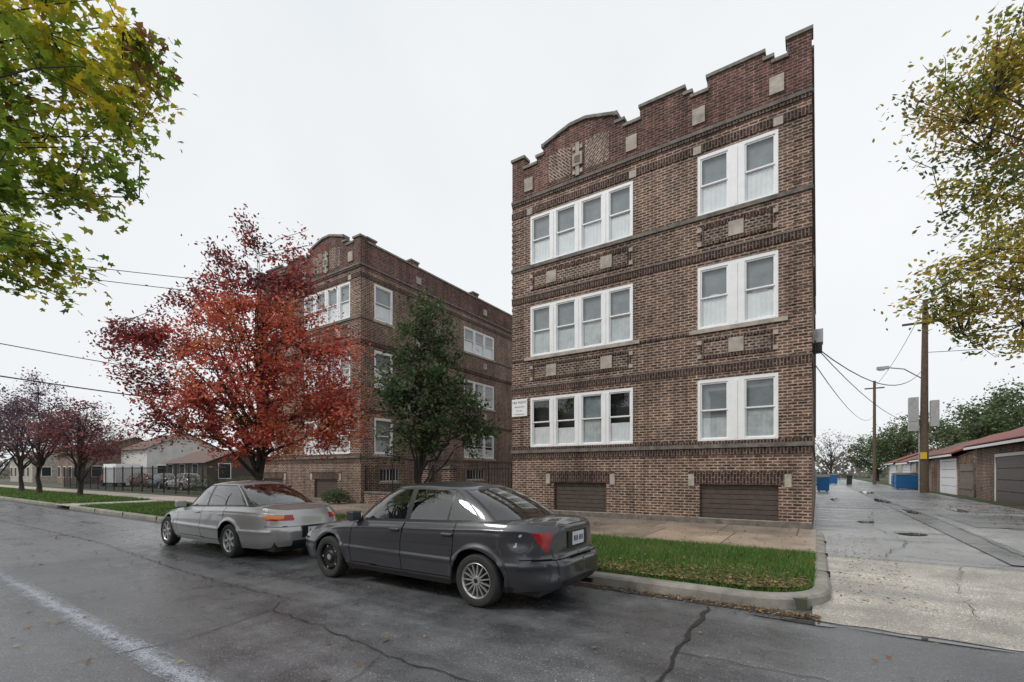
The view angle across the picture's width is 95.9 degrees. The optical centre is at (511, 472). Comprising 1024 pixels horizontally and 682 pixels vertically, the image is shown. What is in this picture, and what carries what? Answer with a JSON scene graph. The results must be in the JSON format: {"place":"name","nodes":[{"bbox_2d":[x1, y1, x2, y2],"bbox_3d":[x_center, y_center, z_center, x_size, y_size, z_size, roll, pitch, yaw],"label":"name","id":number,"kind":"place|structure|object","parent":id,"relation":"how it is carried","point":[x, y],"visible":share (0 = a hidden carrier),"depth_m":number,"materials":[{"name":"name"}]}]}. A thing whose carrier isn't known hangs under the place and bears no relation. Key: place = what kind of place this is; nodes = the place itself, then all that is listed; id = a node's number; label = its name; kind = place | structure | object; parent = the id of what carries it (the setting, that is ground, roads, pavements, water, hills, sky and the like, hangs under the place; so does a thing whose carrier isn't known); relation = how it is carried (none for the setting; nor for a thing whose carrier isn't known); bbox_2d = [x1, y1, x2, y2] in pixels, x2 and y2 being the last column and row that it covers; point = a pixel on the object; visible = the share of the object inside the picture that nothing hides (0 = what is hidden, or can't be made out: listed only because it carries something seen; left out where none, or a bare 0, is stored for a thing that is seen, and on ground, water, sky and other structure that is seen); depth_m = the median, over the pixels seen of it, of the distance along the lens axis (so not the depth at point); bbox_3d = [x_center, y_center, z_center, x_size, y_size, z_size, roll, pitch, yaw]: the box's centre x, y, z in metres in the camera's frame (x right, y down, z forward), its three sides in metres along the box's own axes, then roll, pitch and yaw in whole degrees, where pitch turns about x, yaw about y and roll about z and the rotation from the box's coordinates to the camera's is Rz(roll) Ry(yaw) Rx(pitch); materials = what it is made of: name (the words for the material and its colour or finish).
{"place":"outdoors","nodes":[
{"label":"outdoors","id":0,"kind":"place"},
{"bbox_2d":[0,486,150,503],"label":"grass","id":1,"kind":"structure","parent":0,"point":[59,497],"depth_m":26.20,"materials":[{"name":"green plant"}]},
{"bbox_2d":[0,0,196,315],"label":"yellowing maple tree","id":2,"kind":"object","parent":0,"point":[65,71],"visible":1,"depth_m":7.56,"materials":[{"name":"green plant"}]},
{"bbox_2d":[0,484,199,496],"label":"front lawn","id":3,"kind":"structure","parent":0,"point":[184,495],"depth_m":35.58,"materials":[{"name":"green plant"}]},
{"bbox_2d":[56,500,161,505],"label":"driveway","id":4,"kind":"structure","parent":0,"point":[73,504],"depth_m":22.58,"materials":[{"name":"concrete"}]},
{"bbox_2d":[121,433,220,484],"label":"white house","id":5,"kind":"structure","parent":0,"point":[155,458],"depth_m":54.92,"materials":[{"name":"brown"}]},
{"bbox_2d":[161,449,255,488],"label":"brown shed","id":6,"kind":"structure","parent":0,"point":[197,458],"depth_m":44.78,"materials":[{"name":"wood"}]},
{"bbox_2d":[0,485,815,552],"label":"sidewalk","id":7,"kind":"structure","parent":0,"point":[793,543],"depth_m":10.75,"materials":[{"name":"concrete"}]},
{"bbox_2d":[0,475,816,610],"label":"ground","id":8,"kind":"structure","parent":0,"point":[800,603],"depth_m":40.17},
{"bbox_2d":[7,444,88,481],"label":"brick bungalow","id":9,"kind":"object","parent":8,"relation":"on","point":[49,471],"visible":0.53,"depth_m":70.82,"materials":[{"name":"brick"}]},
{"bbox_2d":[41,413,125,467],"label":"bare tree","id":10,"kind":"object","parent":8,"relation":"on","point":[109,437],"visible":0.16,"depth_m":56.74,"materials":[{"name":"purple plant"}]},
{"bbox_2d":[56,437,143,483],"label":"brick bungalow","id":11,"kind":"object","parent":8,"relation":"on","point":[63,462],"visible":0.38,"depth_m":63.01,"materials":[{"name":"brown"}]},
{"bbox_2d":[101,464,140,486],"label":"box truck","id":12,"kind":"object","parent":8,"relation":"on","point":[121,465],"visible":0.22,"depth_m":48.13,"materials":[{"name":"white paint"}]},
{"bbox_2d":[105,428,149,438],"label":"bare tree","id":13,"kind":"object","parent":8,"relation":"on","point":[134,434],"visible":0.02,"depth_m":78.41,"materials":[{"name":"grey plant"}]},
{"bbox_2d":[128,473,154,488],"bbox_3d":[-30.925,0.695,38.472,4.393,1.504,1.423,0,0,34],"label":"shrub","id":14,"kind":"object","parent":8,"relation":"on","point":[139,480],"visible":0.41,"depth_m":38.48,"materials":[{"name":"green plant"}]},
{"bbox_2d":[130,473,155,485],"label":"parked car","id":15,"kind":"object","parent":8,"relation":"on","point":[145,477],"visible":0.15,"depth_m":47.03,"materials":[{"name":"red paint"}]},
{"bbox_2d":[64,464,225,494],"bbox_3d":[-30.696,0.480,36.626,32.446,1.980,0.070,0,0,34],"label":"iron fence","id":16,"kind":"object","parent":8,"relation":"on","point":[88,482],"visible":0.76,"depth_m":34.80,"materials":[{"name":"black metal"}]},
{"bbox_2d":[145,473,174,488],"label":"parked car","id":17,"kind":"object","parent":8,"relation":"on","point":[168,475],"visible":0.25,"depth_m":42.54,"materials":[{"name":"blue paint"}]},
{"bbox_2d":[169,471,192,490],"bbox_3d":[-24.246,0.642,34.017,3.983,1.594,1.418,0,0,34],"label":"shrub","id":18,"kind":"object","parent":8,"relation":"on","point":[184,479],"visible":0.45,"depth_m":34.00,"materials":[{"name":"green plant"}]},
{"bbox_2d":[167,473,206,490],"bbox_3d":[-27.845,0.614,39.416,4.898,1.772,1.930,0,0,34],"label":"parked car","id":19,"kind":"object","parent":8,"relation":"on","point":[169,483],"visible":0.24,"depth_m":38.50,"materials":[{"name":"white paint"}]},
{"bbox_2d":[186,474,213,489],"bbox_3d":[-21.187,0.763,31.425,3.166,1.415,1.419,0,0,34],"label":"shrub","id":20,"kind":"object","parent":8,"relation":"on","point":[209,483],"visible":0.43,"depth_m":31.27,"materials":[{"name":"green plant"}]},
{"bbox_2d":[258,236,511,503],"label":"walls","id":21,"kind":"structure","parent":8,"relation":"on","point":[352,481],"depth_m":24.07,"materials":[{"name":"brown brick"}]},
{"bbox_2d":[264,281,493,498],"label":"window frames","id":22,"kind":"structure","parent":21,"relation":"attached to","point":[323,485],"depth_m":23.19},
{"bbox_2d":[268,285,491,480],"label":"window glazing","id":23,"kind":"structure","parent":22,"relation":"in","point":[382,313],"depth_m":23.02,"materials":[{"name":"grey glass"}]},
{"bbox_2d":[255,233,511,503],"bbox_3d":[-5.391,-5.150,32.328,9.256,13.200,20.035,0,0,34],"label":"stone and brick trim","id":24,"kind":"object","parent":21,"relation":"on","point":[334,258],"visible":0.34,"depth_m":23.14,"materials":[{"name":"stone"}]},
{"bbox_2d":[0,258,293,403],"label":"overhead wires","id":25,"kind":"object","parent":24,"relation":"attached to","point":[96,360],"visible":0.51,"depth_m":21.72,"materials":[{"name":"black rubber"}]},
{"bbox_2d":[69,505,830,608],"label":"kerb","id":26,"kind":"structure","parent":8,"relation":"on","point":[819,593],"depth_m":5.98,"materials":[{"name":"concrete"}]},
{"bbox_2d":[512,30,814,523],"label":"walls","id":27,"kind":"structure","parent":8,"relation":"on","point":[664,305],"depth_m":13.68,"materials":[{"name":"brown brick"}]},
{"bbox_2d":[530,128,777,520],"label":"window frames","id":28,"kind":"structure","parent":27,"relation":"attached to","point":[757,502],"depth_m":13.30,"materials":[{"name":"white wood"}]},
{"bbox_2d":[534,137,773,443],"bbox_3d":[3.920,-4.980,14.422,7.507,8.040,0.190,0,0,34],"label":"window glazing","id":29,"kind":"structure","parent":28,"relation":"in","point":[760,303],"depth_m":14.58,"materials":[{"name":"grey glass"}]},
{"bbox_2d":[511,24,815,528],"bbox_3d":[9.316,-5.150,22.594,9.256,13.200,20.035,0,0,34],"label":"stone and brick trim","id":30,"kind":"object","parent":27,"relation":"attached to","point":[597,152],"visible":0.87,"depth_m":13.53,"materials":[{"name":"brick"}]},
{"bbox_2d":[512,398,526,416],"bbox_3d":[0.273,-2.330,16.609,0.640,0.620,0.037,0,0,34],"label":"management sign","id":31,"kind":"object","parent":30,"relation":"attached to","point":[519,407],"visible":1,"depth_m":16.59,"materials":[{"name":"white paint"}]},
{"bbox_2d":[812,328,822,437],"bbox_3d":[7.939,-2.300,11.995,0.240,2.800,0.432,0,0,34],"label":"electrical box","id":32,"kind":"object","parent":27,"relation":"attached to","point":[817,339],"depth_m":11.88,"materials":[{"name":"metal"}]},
{"bbox_2d":[818,471,844,479],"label":"iron fence","id":33,"kind":"object","parent":8,"relation":"on","point":[827,473],"visible":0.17,"depth_m":91.47,"materials":[{"name":"black metal"}]},
{"bbox_2d":[78,504,813,591],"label":"parkway turf","id":34,"kind":"structure","parent":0,"point":[631,574],"depth_m":6.45,"materials":[{"name":"green plant"}]},
{"bbox_2d":[79,500,345,519],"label":"grass","id":35,"kind":"structure","parent":34,"relation":"on","point":[148,507],"depth_m":18.88,"materials":[{"name":"green plant"}]},
{"bbox_2d":[79,203,391,480],"bbox_3d":[-8.869,-3.621,15.211,9.266,10.193,5.283,0,0,19],"label":"red maple tree","id":36,"kind":"object","parent":34,"relation":"on","point":[261,433],"visible":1,"depth_m":14.61,"materials":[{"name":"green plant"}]},
{"bbox_2d":[358,287,506,483],"bbox_3d":[-1.943,-1.516,10.967,3.247,5.966,2.657,0,0,34],"label":"young green tree","id":37,"kind":"object","parent":34,"relation":"on","point":[394,390],"visible":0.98,"depth_m":10.75,"materials":[{"name":"green plant"}]},
{"bbox_2d":[597,553,809,587],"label":"fallen leaves","id":38,"kind":"object","parent":34,"relation":"on","point":[753,583],"visible":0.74,"depth_m":6.28,"materials":[{"name":"brown plant"}]},
{"bbox_2d":[591,533,820,591],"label":"grass","id":39,"kind":"structure","parent":34,"relation":"on","point":[759,559],"depth_m":7.39,"materials":[{"name":"green plant"}]},
{"bbox_2d":[0,500,1023,681],"bbox_3d":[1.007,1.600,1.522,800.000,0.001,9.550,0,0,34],"label":"road","id":40,"kind":"structure","parent":0,"point":[509,637],"depth_m":4.68,"materials":[{"name":"grey asphalt"}]},
{"bbox_2d":[0,496,69,506],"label":"kerb","id":41,"kind":"structure","parent":40,"relation":"on","point":[30,501],"depth_m":23.95,"materials":[{"name":"concrete"}]},
{"bbox_2d":[0,569,222,681],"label":"road marking","id":42,"kind":"object","parent":40,"relation":"on","point":[53,604],"visible":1,"depth_m":4.43,"materials":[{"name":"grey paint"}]},
{"bbox_2d":[161,467,336,556],"bbox_3d":[-5.834,0.734,10.097,5.164,1.732,1.920,0,0,34],"label":"parked car","id":43,"kind":"object","parent":40,"relation":"on","point":[235,518],"visible":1,"depth_m":8.90,"materials":[{"name":"silver metal"}]},
{"bbox_2d":[0,499,830,622],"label":"gutter","id":44,"kind":"object","parent":40,"relation":"on","point":[721,604],"visible":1,"depth_m":5.99,"materials":[{"name":"grey concrete"}]},
{"bbox_2d":[578,581,820,621],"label":"fallen leaves","id":45,"kind":"object","parent":44,"relation":"on","point":[801,614],"visible":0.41,"depth_m":5.42,"materials":[{"name":"brown plant"}]},
{"bbox_2d":[2,520,831,681],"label":"road crack","id":46,"kind":"object","parent":40,"relation":"on","point":[687,633],"visible":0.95,"depth_m":4.40,"materials":[{"name":"black asphalt"}]},
{"bbox_2d":[305,461,597,606],"bbox_3d":[-1.151,0.714,7.021,4.898,1.772,1.930,0,0,34],"label":"parked car","id":47,"kind":"object","parent":40,"relation":"on","point":[482,544],"visible":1,"depth_m":5.86,"materials":[{"name":"grey paint"}]},
{"bbox_2d":[8,535,950,681],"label":"fallen leaves","id":48,"kind":"object","parent":40,"relation":"on","point":[357,663],"visible":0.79,"depth_m":4.37,"materials":[{"name":"brown plant"}]},
{"bbox_2d":[752,491,1018,652],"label":"puddle water","id":49,"kind":"structure","parent":40,"relation":"on","point":[828,625],"depth_m":4.97,"materials":[{"name":"grey liquid"}]},
{"bbox_2d":[0,0,1023,472],"label":"sky","id":50,"kind":"structure","parent":0,"point":[400,125],"materials":[{"name":"white"}]},
{"bbox_2d":[312,501,815,536],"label":"forecourt","id":51,"kind":"structure","parent":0,"point":[736,528],"depth_m":12.37,"materials":[{"name":"concrete"}]},
{"bbox_2d":[320,488,350,503],"bbox_3d":[-8.167,1.091,21.355,1.209,0.716,1.457,0,0,34],"label":"shrub","id":52,"kind":"object","parent":51,"relation":"on","point":[339,496],"visible":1,"depth_m":21.20,"materials":[{"name":"green plant"}]},
{"bbox_2d":[429,462,442,481],"bbox_3d":[-3.083,0.460,19.189,0.946,1.980,0.070,0,0,34],"label":"iron fence","id":53,"kind":"object","parent":51,"relation":"on","point":[432,464],"visible":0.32,"depth_m":19.28,"materials":[{"name":"black metal"}]},
{"bbox_2d":[587,516,810,549],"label":"fallen leaves","id":54,"kind":"object","parent":51,"relation":"on","point":[710,535],"visible":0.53,"depth_m":11.14,"materials":[{"name":"brown plant"}]},
{"bbox_2d":[812,556,1023,650],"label":"alley apron","id":55,"kind":"object","parent":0,"point":[996,602],"visible":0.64,"depth_m":5.56,"materials":[{"name":"concrete"}]},
{"bbox_2d":[813,478,1023,571],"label":"alley road","id":56,"kind":"structure","parent":0,"point":[943,549],"depth_m":11.93,"materials":[{"name":"concrete"}]},
{"bbox_2d":[816,475,829,491],"bbox_3d":[24.251,0.817,36.042,0.920,1.327,1.180,0,0,34],"label":"dumpster","id":57,"kind":"object","parent":56,"relation":"on","point":[822,484],"visible":1,"depth_m":35.64,"materials":[{"name":"blue paint"}]},
{"bbox_2d":[828,474,837,483],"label":"dumpster","id":58,"kind":"object","parent":56,"relation":"on","point":[833,479],"visible":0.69,"depth_m":59.09,"materials":[{"name":"blue paint"}]},
{"bbox_2d":[815,429,855,473],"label":"bare tree","id":59,"kind":"object","parent":56,"relation":"on","point":[830,464],"visible":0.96,"depth_m":78.92,"materials":[{"name":"grey plant"}]},
{"bbox_2d":[846,475,852,484],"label":"trash bin","id":60,"kind":"object","parent":56,"relation":"on","point":[848,479],"visible":1,"depth_m":54.95,"materials":[{"name":"black plastic"}]},
{"bbox_2d":[864,381,884,483],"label":"utility pole","id":61,"kind":"object","parent":56,"relation":"on","point":[874,388],"visible":0.72,"depth_m":58.26,"materials":[{"name":"brown wood"}]},
{"bbox_2d":[828,534,937,610],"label":"fallen leaves","id":62,"kind":"object","parent":56,"relation":"on","point":[871,578],"visible":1,"depth_m":6.37,"materials":[{"name":"brown plant"}]},
{"bbox_2d":[891,473,894,486],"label":"dumpster","id":63,"kind":"object","parent":56,"relation":"on","point":[892,481],"visible":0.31,"depth_m":44.33,"materials":[{"name":"blue paint"}]},
{"bbox_2d":[894,473,917,488],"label":"dumpster","id":64,"kind":"object","parent":56,"relation":"on","point":[906,480],"visible":0.91,"depth_m":40.58,"materials":[{"name":"blue paint"}]},
{"bbox_2d":[826,491,1023,528],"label":"alley patch","id":65,"kind":"object","parent":56,"relation":"on","point":[981,520],"visible":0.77,"depth_m":16.37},
{"bbox_2d":[834,496,1023,617],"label":"alley crack","id":66,"kind":"object","parent":56,"relation":"in","point":[946,564],"visible":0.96,"depth_m":8.52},
{"bbox_2d":[837,480,1023,565],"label":"alley gutter","id":67,"kind":"object","parent":56,"relation":"in","point":[977,541],"visible":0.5,"depth_m":10.70,"materials":[{"name":"grey concrete"}]},
{"bbox_2d":[930,503,1023,528],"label":"fallen leaves","id":68,"kind":"object","parent":56,"relation":"on","point":[987,511],"visible":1,"depth_m":17.75,"materials":[{"name":"brown plant"}]},
{"bbox_2d":[843,477,1023,509],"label":"side lot grass","id":69,"kind":"structure","parent":0,"point":[884,480],"depth_m":28.38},
{"bbox_2d":[839,426,901,480],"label":"background green tree","id":70,"kind":"object","parent":69,"relation":"on","point":[859,460],"visible":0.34,"depth_m":78.58,"materials":[{"name":"green plant"}]},
{"bbox_2d":[883,449,933,483],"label":"garage","id":71,"kind":"structure","parent":69,"relation":"on","point":[893,468],"depth_m":55.64,"materials":[{"name":"white paint"}]},
{"bbox_2d":[860,410,964,470],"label":"background green tree","id":72,"kind":"object","parent":69,"relation":"on","point":[906,443],"visible":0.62,"depth_m":60.26,"materials":[{"name":"green plant"}]},
{"bbox_2d":[895,446,948,472],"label":"garage","id":73,"kind":"structure","parent":69,"relation":"on","point":[907,466],"depth_m":47.03,"materials":[{"name":"white paint"}]},
{"bbox_2d":[902,299,945,492],"bbox_3d":[30.556,-5.601,34.207,2.600,14.401,0.620,0,0,34],"label":"utility pole","id":74,"kind":"object","parent":69,"relation":"on","point":[930,413],"visible":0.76,"depth_m":34.08,"materials":[{"name":"brown wood"}]},
{"bbox_2d":[876,366,920,377],"bbox_3d":[29.056,-7.491,34.613,2.853,1.057,0.494,0,0,21],"label":"street lamp","id":75,"kind":"object","parent":74,"relation":"attached to","point":[882,368],"visible":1,"depth_m":34.73,"materials":[{"name":"metal"}]},
{"bbox_2d":[816,314,1018,421],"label":"overhead wires","id":76,"kind":"object","parent":74,"relation":"attached to","point":[881,378],"visible":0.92,"depth_m":19.29,"materials":[{"name":"black rubber"}]},
{"bbox_2d":[872,0,1023,367],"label":"autumn alley tree","id":77,"kind":"object","parent":69,"relation":"on","point":[1007,76],"visible":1,"depth_m":8.98,"materials":[{"name":"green plant"}]},
{"bbox_2d":[959,463,973,496],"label":"wooden gate","id":78,"kind":"structure","parent":69,"relation":"on","point":[966,486],"depth_m":28.28,"materials":[{"name":"beige wood"}]},
{"bbox_2d":[929,376,1023,451],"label":"background green tree","id":79,"kind":"object","parent":69,"relation":"on","point":[984,424],"visible":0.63,"depth_m":43.12,"materials":[{"name":"green plant"}]},
{"bbox_2d":[932,394,1023,448],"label":"background green tree","id":80,"kind":"object","parent":69,"relation":"on","point":[976,418],"visible":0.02,"depth_m":62.47,"materials":[{"name":"green plant"}]},
{"bbox_2d":[909,439,976,490],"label":"garage","id":81,"kind":"structure","parent":0,"point":[932,474],"depth_m":37.74,"materials":[{"name":"brown brick"}]},
{"bbox_2d":[929,431,1007,494],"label":"garage","id":82,"kind":"structure","parent":0,"point":[950,461],"depth_m":32.06,"materials":[{"name":"white metal"}]},
{"bbox_2d":[963,426,1023,505],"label":"garage","id":83,"kind":"structure","parent":0,"point":[999,467],"depth_m":23.18,"materials":[{"name":"brown brick"}]},
{"label":"courtyard paving","id":84,"kind":"structure","parent":0,"visible":0},
{"bbox_2d":[363,464,413,503],"bbox_3d":[-5.293,0.535,20.652,3.846,1.830,0.320,0,0,34],"label":"iron fence","id":85,"kind":"object","parent":84,"relation":"on","point":[372,497],"visible":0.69,"depth_m":21.23,"materials":[{"name":"metal"}]},
{"bbox_2d":[386,482,410,491],"bbox_3d":[-5.115,0.931,21.607,1.767,1.030,1.416,0,0,34],"label":"shrub","id":86,"kind":"object","parent":84,"relation":"on","point":[396,485],"visible":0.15,"depth_m":21.51,"materials":[{"name":"green plant"}]},
{"bbox_2d":[421,466,457,482],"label":"brick gate piers","id":87,"kind":"structure","parent":84,"relation":"on","point":[447,473],"depth_m":18.75,"materials":[{"name":"brick"}]},
{"bbox_2d":[451,463,511,488],"bbox_3d":[-1.186,0.535,17.933,3.096,1.830,0.320,0,0,34],"label":"iron fence","id":88,"kind":"object","parent":84,"relation":"on","point":[488,467],"visible":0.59,"depth_m":17.94,"materials":[{"name":"black metal"}]},
{"label":"ground","id":89,"kind":"structure","parent":0,"visible":0},
{"bbox_2d":[0,445,888,478],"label":"distant tree line","id":90,"kind":"object","parent":89,"relation":"on","point":[5,473],"visible":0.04,"depth_m":130.28,"materials":[{"name":"green plant"}]},
{"label":"parkway turf","id":91,"kind":"structure","parent":0,"visible":0},
{"bbox_2d":[0,417,35,474],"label":"purple plum tree","id":92,"kind":"object","parent":91,"relation":"on","point":[10,459],"visible":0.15,"depth_m":40.59,"materials":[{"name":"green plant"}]},
{"bbox_2d":[0,387,62,490],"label":"purple plum tree","id":93,"kind":"object","parent":91,"relation":"on","point":[20,465],"visible":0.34,"depth_m":34.60,"materials":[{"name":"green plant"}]},
{"bbox_2d":[0,367,95,493],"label":"purple plum tree","id":94,"kind":"object","parent":91,"relation":"on","point":[39,462],"visible":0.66,"depth_m":30.65,"materials":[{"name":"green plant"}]},
{"bbox_2d":[1,394,145,495],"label":"purple plum tree","id":95,"kind":"object","parent":91,"relation":"on","point":[78,439],"visible":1,"depth_m":27.77,"materials":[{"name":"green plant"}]}
]}

